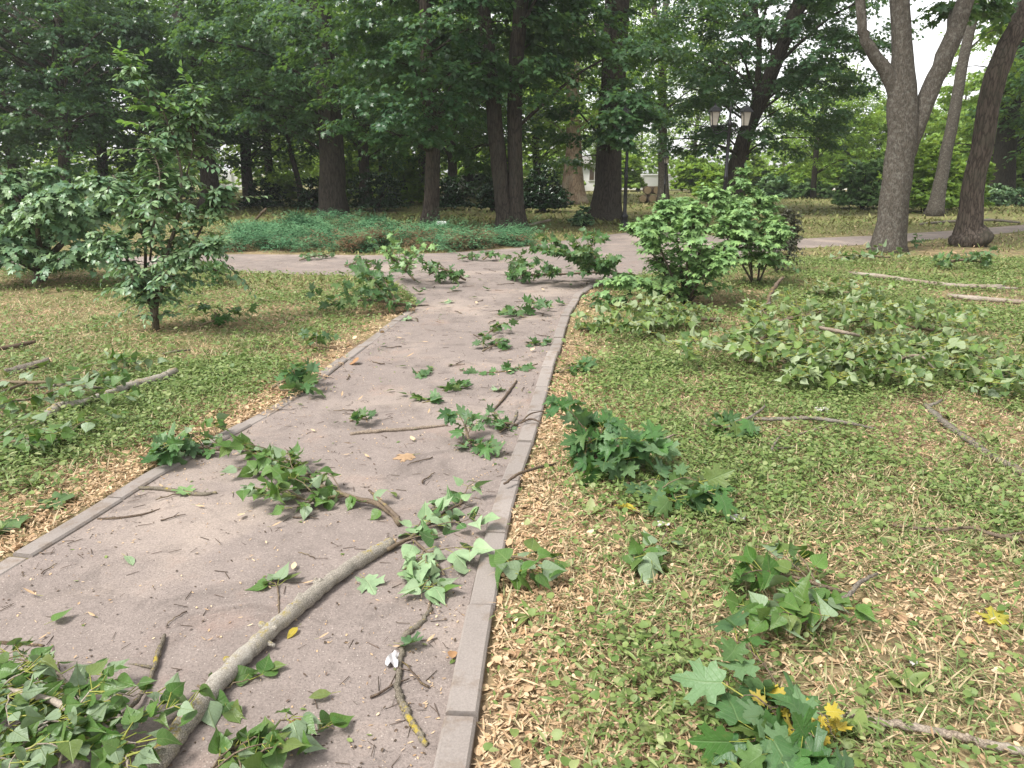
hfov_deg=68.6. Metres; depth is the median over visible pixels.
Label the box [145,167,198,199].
hazel shrub
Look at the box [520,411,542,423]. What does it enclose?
fallen stick
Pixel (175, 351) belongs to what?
fallen stick
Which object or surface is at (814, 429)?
fallen stick
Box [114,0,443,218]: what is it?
maple tree
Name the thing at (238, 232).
creeping juniper
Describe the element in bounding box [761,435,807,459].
fallen stick
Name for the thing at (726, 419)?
fallen branch
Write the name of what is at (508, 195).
maple tree
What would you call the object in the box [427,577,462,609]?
fallen branch
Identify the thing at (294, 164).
young tree
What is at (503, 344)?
fallen branch
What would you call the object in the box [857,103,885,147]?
wood tree
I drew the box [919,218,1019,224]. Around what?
fallen stick
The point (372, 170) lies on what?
hazel shrub
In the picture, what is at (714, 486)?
fallen branch
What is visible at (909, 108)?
ash tree
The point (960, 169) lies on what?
hazel shrub
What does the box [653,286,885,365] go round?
fallen branch
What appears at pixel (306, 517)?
loose twig
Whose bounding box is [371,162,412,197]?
hazel shrub
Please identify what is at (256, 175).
hazel shrub
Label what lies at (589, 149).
wood tree
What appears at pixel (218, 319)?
fallen branch
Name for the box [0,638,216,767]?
fallen branch
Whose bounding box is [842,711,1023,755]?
fallen stick
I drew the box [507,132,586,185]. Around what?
hazel shrub
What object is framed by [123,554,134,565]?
fallen leaf
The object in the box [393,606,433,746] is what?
fallen stick
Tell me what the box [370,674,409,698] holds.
loose twig
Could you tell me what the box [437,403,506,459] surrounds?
fallen branch
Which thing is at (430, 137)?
maple tree
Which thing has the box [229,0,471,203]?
wood tree
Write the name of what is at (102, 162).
wood tree
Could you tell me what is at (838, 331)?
fallen stick
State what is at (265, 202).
laurel shrub
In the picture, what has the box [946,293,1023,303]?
fallen stick
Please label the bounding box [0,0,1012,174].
sky
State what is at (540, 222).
fallen stick
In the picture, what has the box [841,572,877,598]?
fallen stick
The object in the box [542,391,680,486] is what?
fallen branch
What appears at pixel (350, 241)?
creeping juniper
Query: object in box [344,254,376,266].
fallen branch
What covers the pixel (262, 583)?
fallen branch
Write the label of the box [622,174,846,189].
boundary wall
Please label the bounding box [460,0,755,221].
maple tree
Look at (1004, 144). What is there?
ash tree
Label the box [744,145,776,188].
hazel shrub
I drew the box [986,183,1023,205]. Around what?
hazel shrub
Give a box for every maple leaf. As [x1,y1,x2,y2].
[0,510,30,534]
[33,489,81,511]
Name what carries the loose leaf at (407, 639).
on the path
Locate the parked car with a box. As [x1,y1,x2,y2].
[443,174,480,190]
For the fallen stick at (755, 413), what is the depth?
4.64 m
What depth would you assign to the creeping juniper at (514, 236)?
15.93 m
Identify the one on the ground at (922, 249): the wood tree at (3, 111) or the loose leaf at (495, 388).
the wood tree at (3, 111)
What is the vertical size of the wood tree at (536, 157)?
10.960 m
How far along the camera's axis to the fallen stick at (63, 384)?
5.17 m
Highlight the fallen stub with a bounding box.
[4,357,52,373]
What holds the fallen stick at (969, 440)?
on the ground at (922, 249)
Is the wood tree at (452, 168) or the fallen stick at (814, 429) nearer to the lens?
the fallen stick at (814, 429)
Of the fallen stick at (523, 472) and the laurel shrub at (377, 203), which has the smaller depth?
the fallen stick at (523, 472)
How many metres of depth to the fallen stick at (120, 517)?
3.37 m
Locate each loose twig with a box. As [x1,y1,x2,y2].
[160,512,185,520]
[293,514,318,518]
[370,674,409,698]
[396,661,429,687]
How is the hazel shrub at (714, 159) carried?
on the ground at (922, 249)
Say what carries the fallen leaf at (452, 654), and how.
on the path
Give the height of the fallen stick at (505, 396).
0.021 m
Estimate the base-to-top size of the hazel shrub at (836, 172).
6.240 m
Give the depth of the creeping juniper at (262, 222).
17.82 m
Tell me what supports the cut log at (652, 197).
on the ground at (922, 249)
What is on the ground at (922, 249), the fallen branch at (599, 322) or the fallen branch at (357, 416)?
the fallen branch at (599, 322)
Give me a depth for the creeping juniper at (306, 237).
15.39 m
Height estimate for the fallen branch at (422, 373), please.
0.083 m
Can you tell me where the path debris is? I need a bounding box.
[0,262,645,767]
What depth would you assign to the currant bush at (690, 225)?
8.44 m
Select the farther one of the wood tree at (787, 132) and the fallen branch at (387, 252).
the wood tree at (787, 132)
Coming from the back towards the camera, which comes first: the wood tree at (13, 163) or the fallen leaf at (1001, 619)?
the wood tree at (13, 163)
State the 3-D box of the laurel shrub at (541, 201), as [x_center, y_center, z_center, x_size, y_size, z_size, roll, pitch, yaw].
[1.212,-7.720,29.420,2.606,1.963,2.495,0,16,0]
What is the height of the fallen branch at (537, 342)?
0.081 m
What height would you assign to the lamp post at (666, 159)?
2.297 m
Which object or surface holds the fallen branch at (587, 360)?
on the ground at (922, 249)
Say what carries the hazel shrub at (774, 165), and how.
on the ground at (922, 249)
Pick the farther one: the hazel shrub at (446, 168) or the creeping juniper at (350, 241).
the hazel shrub at (446, 168)
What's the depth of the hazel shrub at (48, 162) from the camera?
55.83 m
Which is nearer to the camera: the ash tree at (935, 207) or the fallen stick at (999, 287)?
the fallen stick at (999, 287)
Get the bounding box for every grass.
[0,191,1023,289]
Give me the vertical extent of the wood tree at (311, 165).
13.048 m
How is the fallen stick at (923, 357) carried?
on the fallen branch at (856, 353)
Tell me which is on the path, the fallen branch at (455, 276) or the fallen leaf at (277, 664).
the fallen branch at (455, 276)
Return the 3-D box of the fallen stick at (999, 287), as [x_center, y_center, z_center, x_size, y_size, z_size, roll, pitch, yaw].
[5.716,-1.438,10.424,2.173,0.089,0.489,14,21,41]
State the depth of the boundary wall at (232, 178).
67.34 m
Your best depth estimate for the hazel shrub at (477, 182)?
44.26 m
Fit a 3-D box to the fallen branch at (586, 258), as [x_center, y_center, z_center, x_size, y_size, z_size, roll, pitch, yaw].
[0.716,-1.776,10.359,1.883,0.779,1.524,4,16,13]
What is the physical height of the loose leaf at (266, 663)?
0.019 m
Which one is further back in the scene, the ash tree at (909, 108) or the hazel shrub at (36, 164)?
the hazel shrub at (36, 164)
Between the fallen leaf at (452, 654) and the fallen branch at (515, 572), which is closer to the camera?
the fallen leaf at (452, 654)
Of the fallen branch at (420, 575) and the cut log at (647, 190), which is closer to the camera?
the fallen branch at (420, 575)
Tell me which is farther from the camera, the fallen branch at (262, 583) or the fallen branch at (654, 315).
the fallen branch at (654, 315)
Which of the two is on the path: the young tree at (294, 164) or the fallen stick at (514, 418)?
the fallen stick at (514, 418)
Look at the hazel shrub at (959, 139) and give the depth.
45.24 m
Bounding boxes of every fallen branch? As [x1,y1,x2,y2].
[0,344,168,419]
[0,408,131,456]
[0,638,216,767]
[136,422,219,466]
[164,661,279,727]
[177,413,401,525]
[188,302,258,325]
[200,259,236,284]
[208,708,354,767]
[246,562,301,613]
[271,356,324,396]
[298,248,334,260]
[298,328,340,351]
[305,259,415,313]
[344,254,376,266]
[348,406,376,424]
[357,229,439,280]
[387,476,499,606]
[409,388,443,403]
[411,365,432,378]
[418,254,465,283]
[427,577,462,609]
[437,377,471,391]
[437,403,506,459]
[457,251,480,259]
[460,361,537,375]
[472,333,511,351]
[477,403,517,432]
[478,318,518,335]
[479,250,500,259]
[488,538,573,594]
[497,293,552,316]
[499,226,635,282]
[525,336,551,346]
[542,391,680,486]
[553,356,598,375]
[571,290,726,337]
[572,315,609,330]
[583,289,628,306]
[622,516,685,587]
[623,456,737,521]
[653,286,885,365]
[669,606,838,767]
[695,407,762,443]
[723,319,959,388]
[723,541,877,655]
[749,684,852,745]
[761,685,853,767]
[799,273,908,296]
[815,289,999,337]
[829,239,909,260]
[873,327,1023,396]
[907,233,930,247]
[930,245,999,268]
[951,368,1023,397]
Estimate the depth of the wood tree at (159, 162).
37.01 m
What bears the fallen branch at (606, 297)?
on the ground at (922, 249)
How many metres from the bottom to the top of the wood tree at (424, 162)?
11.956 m
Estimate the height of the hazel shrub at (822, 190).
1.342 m
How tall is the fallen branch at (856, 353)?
0.367 m
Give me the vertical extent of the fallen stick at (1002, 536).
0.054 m
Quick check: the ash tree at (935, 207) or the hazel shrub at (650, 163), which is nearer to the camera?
the ash tree at (935, 207)
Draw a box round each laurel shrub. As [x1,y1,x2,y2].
[236,177,293,207]
[290,175,318,209]
[346,166,413,210]
[439,175,475,209]
[474,173,494,211]
[523,161,574,211]
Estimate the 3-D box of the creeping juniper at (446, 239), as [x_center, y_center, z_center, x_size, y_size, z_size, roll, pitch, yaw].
[-1.323,-3.254,15.730,2.348,0.710,3.399,0,16,0]
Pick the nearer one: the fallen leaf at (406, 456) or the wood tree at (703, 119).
the fallen leaf at (406, 456)
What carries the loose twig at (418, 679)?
on the path
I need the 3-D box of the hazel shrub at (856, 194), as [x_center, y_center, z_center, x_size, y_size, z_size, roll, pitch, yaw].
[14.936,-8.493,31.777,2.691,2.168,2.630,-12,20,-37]
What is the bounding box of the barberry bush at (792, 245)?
[754,206,809,273]
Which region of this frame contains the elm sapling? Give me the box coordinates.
[62,40,270,331]
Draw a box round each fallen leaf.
[44,607,72,624]
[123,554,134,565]
[170,485,194,494]
[271,661,287,669]
[287,627,297,638]
[393,453,419,461]
[447,651,456,659]
[614,503,647,513]
[974,606,1014,625]
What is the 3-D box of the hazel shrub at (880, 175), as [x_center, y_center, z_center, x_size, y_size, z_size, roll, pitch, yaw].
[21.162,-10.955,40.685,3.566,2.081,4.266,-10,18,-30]
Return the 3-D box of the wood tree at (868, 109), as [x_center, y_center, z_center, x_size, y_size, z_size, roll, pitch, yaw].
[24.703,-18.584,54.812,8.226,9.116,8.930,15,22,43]
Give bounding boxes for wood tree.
[0,0,56,169]
[0,0,214,176]
[0,1,132,200]
[13,0,247,198]
[102,0,344,205]
[119,36,276,175]
[203,1,343,176]
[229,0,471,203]
[250,11,384,175]
[289,1,442,174]
[335,15,524,176]
[343,1,549,201]
[432,14,552,197]
[461,41,600,193]
[522,16,644,171]
[580,119,631,154]
[622,85,675,190]
[667,21,741,191]
[761,52,886,198]
[762,97,812,166]
[790,62,886,191]
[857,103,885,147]
[878,103,946,169]
[958,0,1023,168]
[960,53,1023,142]
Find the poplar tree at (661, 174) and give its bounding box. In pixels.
[586,0,752,203]
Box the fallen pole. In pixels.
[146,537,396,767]
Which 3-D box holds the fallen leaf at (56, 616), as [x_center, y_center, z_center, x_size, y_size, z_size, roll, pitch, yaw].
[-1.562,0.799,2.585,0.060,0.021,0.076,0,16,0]
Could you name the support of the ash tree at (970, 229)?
on the ground at (922, 249)
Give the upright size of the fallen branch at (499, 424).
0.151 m
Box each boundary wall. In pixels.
[218,170,241,189]
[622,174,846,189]
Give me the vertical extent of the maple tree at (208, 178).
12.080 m
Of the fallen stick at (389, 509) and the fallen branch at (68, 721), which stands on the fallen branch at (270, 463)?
the fallen stick at (389, 509)
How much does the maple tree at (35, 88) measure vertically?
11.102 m
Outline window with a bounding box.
[589,166,594,180]
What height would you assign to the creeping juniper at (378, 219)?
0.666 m
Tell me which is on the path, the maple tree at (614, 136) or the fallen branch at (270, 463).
the fallen branch at (270, 463)
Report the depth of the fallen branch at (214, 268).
10.14 m
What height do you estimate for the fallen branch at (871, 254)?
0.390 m
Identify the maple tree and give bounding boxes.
[0,0,204,182]
[0,0,311,208]
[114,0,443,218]
[246,0,609,227]
[358,0,685,230]
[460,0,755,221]
[627,0,924,197]
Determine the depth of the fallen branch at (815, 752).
1.90 m
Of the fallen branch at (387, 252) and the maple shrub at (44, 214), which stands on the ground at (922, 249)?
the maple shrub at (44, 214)
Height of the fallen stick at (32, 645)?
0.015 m
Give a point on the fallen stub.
(24, 366)
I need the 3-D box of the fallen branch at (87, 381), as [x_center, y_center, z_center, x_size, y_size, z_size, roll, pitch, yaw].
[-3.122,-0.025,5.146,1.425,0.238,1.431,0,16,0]
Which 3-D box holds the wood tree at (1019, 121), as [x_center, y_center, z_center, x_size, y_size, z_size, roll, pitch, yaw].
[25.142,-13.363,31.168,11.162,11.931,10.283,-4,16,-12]
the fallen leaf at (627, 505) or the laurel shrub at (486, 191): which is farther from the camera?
the laurel shrub at (486, 191)
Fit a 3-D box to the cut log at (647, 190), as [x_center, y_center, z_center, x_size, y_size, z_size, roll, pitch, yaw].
[7.000,-10.052,38.881,0.396,0.417,1.017,2,16,5]
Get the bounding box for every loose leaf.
[256,653,273,675]
[309,689,340,698]
[355,574,385,594]
[398,631,423,645]
[491,385,505,390]
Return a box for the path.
[0,225,1023,767]
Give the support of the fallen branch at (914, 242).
on the ground at (922, 249)
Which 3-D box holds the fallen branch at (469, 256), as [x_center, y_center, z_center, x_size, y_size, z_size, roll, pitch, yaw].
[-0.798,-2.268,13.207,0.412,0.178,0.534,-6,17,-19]
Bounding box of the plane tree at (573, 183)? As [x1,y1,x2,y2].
[481,0,672,204]
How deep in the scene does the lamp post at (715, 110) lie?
18.42 m
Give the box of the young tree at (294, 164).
[209,35,341,200]
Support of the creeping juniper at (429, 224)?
on the ground at (922, 249)
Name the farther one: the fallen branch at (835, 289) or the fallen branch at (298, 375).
the fallen branch at (835, 289)
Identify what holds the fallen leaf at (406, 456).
on the path
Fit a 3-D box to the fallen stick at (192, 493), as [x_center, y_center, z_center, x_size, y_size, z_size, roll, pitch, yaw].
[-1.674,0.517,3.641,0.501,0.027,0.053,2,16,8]
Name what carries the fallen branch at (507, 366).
on the path
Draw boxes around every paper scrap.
[730,514,746,521]
[815,407,828,411]
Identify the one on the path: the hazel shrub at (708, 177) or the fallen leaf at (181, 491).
the fallen leaf at (181, 491)
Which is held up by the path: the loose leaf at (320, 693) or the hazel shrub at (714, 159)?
the loose leaf at (320, 693)
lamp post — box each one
[621,105,634,230]
[663,155,669,199]
[708,103,753,225]
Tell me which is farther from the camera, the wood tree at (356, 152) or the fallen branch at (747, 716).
the wood tree at (356, 152)
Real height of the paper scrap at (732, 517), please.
0.026 m
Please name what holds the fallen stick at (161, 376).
on the ground at (922, 249)
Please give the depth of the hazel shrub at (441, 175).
59.55 m
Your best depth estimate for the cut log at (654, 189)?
38.48 m
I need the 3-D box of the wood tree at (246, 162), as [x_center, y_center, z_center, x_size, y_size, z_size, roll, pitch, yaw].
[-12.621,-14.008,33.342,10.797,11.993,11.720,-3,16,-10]
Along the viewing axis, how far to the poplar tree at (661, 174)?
34.33 m
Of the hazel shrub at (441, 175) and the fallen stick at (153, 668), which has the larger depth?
the hazel shrub at (441, 175)
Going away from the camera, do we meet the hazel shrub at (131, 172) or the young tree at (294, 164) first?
the young tree at (294, 164)
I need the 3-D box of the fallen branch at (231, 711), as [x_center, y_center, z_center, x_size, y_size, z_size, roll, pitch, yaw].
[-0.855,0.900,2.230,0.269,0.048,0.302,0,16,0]
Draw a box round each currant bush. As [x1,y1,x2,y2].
[581,177,750,305]
[708,162,799,284]
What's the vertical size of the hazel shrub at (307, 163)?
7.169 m
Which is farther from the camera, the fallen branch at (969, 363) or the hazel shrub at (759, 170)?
the hazel shrub at (759, 170)
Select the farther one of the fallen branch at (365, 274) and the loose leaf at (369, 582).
the fallen branch at (365, 274)
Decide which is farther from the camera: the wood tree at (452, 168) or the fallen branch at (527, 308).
the wood tree at (452, 168)
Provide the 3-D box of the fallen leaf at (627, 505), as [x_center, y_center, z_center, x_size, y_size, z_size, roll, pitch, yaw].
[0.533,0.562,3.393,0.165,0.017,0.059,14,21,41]
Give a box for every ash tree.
[855,0,1013,253]
[920,0,1023,197]
[922,0,1020,216]
[948,0,1023,247]
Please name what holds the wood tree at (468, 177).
on the ground at (922, 249)
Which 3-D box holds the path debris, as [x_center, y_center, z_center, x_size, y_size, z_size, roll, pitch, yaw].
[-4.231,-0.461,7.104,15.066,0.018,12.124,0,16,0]
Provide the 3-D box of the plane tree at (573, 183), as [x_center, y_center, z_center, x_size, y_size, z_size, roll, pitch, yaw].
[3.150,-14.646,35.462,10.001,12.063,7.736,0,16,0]
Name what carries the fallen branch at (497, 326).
on the path
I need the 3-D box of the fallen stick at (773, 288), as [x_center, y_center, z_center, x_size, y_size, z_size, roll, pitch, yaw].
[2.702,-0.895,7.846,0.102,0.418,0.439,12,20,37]
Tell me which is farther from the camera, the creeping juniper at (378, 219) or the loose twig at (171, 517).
the creeping juniper at (378, 219)
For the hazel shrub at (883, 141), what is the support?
on the ground at (922, 249)
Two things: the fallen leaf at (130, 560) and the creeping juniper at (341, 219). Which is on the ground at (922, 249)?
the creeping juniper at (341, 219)
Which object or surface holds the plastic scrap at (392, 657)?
on the path
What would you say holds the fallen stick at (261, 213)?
on the ground at (922, 249)
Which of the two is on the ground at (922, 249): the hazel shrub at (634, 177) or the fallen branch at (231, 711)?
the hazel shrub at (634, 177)
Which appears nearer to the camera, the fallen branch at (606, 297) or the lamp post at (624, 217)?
the fallen branch at (606, 297)
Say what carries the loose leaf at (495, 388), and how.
on the path
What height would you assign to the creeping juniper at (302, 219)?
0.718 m
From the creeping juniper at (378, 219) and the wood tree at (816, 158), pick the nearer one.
the creeping juniper at (378, 219)
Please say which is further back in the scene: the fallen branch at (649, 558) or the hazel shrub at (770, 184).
the hazel shrub at (770, 184)
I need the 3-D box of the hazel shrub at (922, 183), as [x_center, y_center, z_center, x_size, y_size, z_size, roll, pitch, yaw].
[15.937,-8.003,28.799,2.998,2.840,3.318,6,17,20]
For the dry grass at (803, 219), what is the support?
on the ground at (922, 249)
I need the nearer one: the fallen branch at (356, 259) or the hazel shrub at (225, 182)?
the fallen branch at (356, 259)
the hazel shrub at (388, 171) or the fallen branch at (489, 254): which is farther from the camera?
the hazel shrub at (388, 171)
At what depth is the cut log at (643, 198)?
38.39 m
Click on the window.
(591, 174)
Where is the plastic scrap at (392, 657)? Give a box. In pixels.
[385,650,398,667]
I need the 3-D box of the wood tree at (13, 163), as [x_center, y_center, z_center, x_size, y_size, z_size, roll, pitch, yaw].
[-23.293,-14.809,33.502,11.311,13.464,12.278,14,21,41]
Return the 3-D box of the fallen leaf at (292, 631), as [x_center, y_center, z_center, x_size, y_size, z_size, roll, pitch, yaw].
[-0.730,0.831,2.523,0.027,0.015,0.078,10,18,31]
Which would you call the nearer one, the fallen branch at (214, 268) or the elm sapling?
the elm sapling
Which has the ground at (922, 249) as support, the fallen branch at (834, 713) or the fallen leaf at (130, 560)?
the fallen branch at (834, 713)
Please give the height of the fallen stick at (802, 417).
0.070 m
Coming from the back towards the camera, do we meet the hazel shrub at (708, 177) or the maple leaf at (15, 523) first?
the hazel shrub at (708, 177)
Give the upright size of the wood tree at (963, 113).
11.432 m
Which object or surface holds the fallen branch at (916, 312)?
on the ground at (922, 249)
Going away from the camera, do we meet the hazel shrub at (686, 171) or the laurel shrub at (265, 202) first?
the laurel shrub at (265, 202)
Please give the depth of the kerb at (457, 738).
2.61 m
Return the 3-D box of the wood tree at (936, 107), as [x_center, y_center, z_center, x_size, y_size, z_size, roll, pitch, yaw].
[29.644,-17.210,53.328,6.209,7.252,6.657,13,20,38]
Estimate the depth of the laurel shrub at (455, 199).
30.64 m
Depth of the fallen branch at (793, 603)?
2.55 m
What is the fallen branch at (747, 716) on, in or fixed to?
on the ground at (922, 249)
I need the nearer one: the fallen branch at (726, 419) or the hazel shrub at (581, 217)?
the fallen branch at (726, 419)
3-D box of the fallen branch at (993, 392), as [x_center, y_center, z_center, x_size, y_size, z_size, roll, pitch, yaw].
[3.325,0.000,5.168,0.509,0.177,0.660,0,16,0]
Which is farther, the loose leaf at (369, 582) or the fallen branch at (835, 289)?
the fallen branch at (835, 289)
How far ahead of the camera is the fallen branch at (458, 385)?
5.36 m
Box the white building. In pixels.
[555,156,595,190]
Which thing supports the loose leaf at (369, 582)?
on the path
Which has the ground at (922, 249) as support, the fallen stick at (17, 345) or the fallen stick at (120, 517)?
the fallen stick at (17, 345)
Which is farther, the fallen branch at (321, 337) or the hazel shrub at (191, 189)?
the hazel shrub at (191, 189)
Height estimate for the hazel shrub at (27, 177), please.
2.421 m
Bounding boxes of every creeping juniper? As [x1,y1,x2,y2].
[190,216,300,252]
[216,210,324,234]
[241,216,352,251]
[268,207,370,233]
[273,207,333,231]
[310,210,410,252]
[342,211,406,232]
[362,210,468,244]
[393,212,502,253]
[441,215,550,246]
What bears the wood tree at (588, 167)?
on the ground at (922, 249)
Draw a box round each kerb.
[0,311,413,575]
[433,282,602,767]
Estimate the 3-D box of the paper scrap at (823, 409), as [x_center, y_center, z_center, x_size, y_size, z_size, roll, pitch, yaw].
[1.985,0.162,4.798,0.100,0.035,0.073,0,16,0]
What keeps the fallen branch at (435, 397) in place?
on the path
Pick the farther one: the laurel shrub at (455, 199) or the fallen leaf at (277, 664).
the laurel shrub at (455, 199)
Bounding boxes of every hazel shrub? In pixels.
[0,128,82,179]
[0,163,87,196]
[39,130,152,185]
[81,165,155,198]
[130,131,235,184]
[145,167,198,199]
[224,135,318,186]
[259,171,296,198]
[272,138,345,187]
[310,126,390,187]
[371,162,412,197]
[374,148,447,182]
[383,161,424,203]
[412,146,478,179]
[457,138,531,185]
[463,158,526,195]
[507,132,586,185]
[568,205,594,225]
[593,153,647,188]
[622,135,680,173]
[641,141,732,173]
[668,155,724,191]
[691,169,723,196]
[722,130,810,170]
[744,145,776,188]
[755,173,791,197]
[773,153,824,191]
[786,177,838,197]
[794,100,887,190]
[830,157,883,208]
[842,97,965,182]
[868,166,928,198]
[909,137,960,211]
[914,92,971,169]
[920,95,1022,177]
[949,157,996,208]
[956,95,1023,196]
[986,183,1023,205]
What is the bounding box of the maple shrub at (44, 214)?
[0,166,128,283]
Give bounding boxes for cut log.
[639,194,647,202]
[643,186,651,193]
[647,194,655,202]
[649,186,657,193]
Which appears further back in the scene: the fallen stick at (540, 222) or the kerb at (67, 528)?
the fallen stick at (540, 222)
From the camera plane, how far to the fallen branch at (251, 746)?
1.97 m
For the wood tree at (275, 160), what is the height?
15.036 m
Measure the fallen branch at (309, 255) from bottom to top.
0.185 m
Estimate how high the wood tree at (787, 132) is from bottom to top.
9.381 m
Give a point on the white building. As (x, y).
(589, 177)
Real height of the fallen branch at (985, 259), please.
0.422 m
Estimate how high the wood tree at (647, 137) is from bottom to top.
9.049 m
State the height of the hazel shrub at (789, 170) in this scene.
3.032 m
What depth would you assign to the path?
3.10 m
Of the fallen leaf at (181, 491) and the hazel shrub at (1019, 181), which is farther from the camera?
the hazel shrub at (1019, 181)
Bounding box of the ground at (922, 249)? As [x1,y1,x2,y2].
[0,175,1023,767]
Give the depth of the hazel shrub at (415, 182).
36.31 m
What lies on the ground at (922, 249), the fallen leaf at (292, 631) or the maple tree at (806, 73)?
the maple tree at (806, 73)
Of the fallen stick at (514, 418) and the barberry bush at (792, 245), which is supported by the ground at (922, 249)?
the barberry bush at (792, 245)
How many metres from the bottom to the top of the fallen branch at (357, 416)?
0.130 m
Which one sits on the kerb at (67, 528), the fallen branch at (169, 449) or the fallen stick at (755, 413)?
the fallen branch at (169, 449)
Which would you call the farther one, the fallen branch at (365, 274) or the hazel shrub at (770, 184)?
the hazel shrub at (770, 184)
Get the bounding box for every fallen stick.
[0,340,35,350]
[0,641,44,646]
[30,367,177,425]
[35,383,106,389]
[97,508,159,519]
[115,633,165,724]
[117,486,216,495]
[162,349,190,354]
[255,208,266,219]
[350,424,447,434]
[368,489,400,524]
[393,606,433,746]
[494,380,516,409]
[503,463,555,484]
[508,410,518,430]
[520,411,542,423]
[528,219,550,225]
[739,405,765,420]
[752,415,873,429]
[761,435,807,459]
[763,277,783,320]
[781,425,827,437]
[818,326,860,336]
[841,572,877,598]
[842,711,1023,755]
[849,271,1017,289]
[886,523,1023,542]
[902,354,933,369]
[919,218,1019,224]
[923,399,1023,475]
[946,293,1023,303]
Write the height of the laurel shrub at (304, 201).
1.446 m
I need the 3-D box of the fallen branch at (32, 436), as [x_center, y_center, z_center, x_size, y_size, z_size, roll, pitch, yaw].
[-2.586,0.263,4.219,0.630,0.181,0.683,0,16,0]
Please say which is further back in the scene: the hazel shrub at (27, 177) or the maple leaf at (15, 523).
the hazel shrub at (27, 177)
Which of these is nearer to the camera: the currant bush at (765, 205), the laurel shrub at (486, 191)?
the currant bush at (765, 205)
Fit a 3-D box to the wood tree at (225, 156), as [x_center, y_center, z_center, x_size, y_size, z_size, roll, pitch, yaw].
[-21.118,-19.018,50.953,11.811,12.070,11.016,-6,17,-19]
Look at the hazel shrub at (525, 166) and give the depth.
56.97 m
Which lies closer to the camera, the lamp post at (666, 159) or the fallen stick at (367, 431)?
the fallen stick at (367, 431)
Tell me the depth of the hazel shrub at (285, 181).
43.36 m

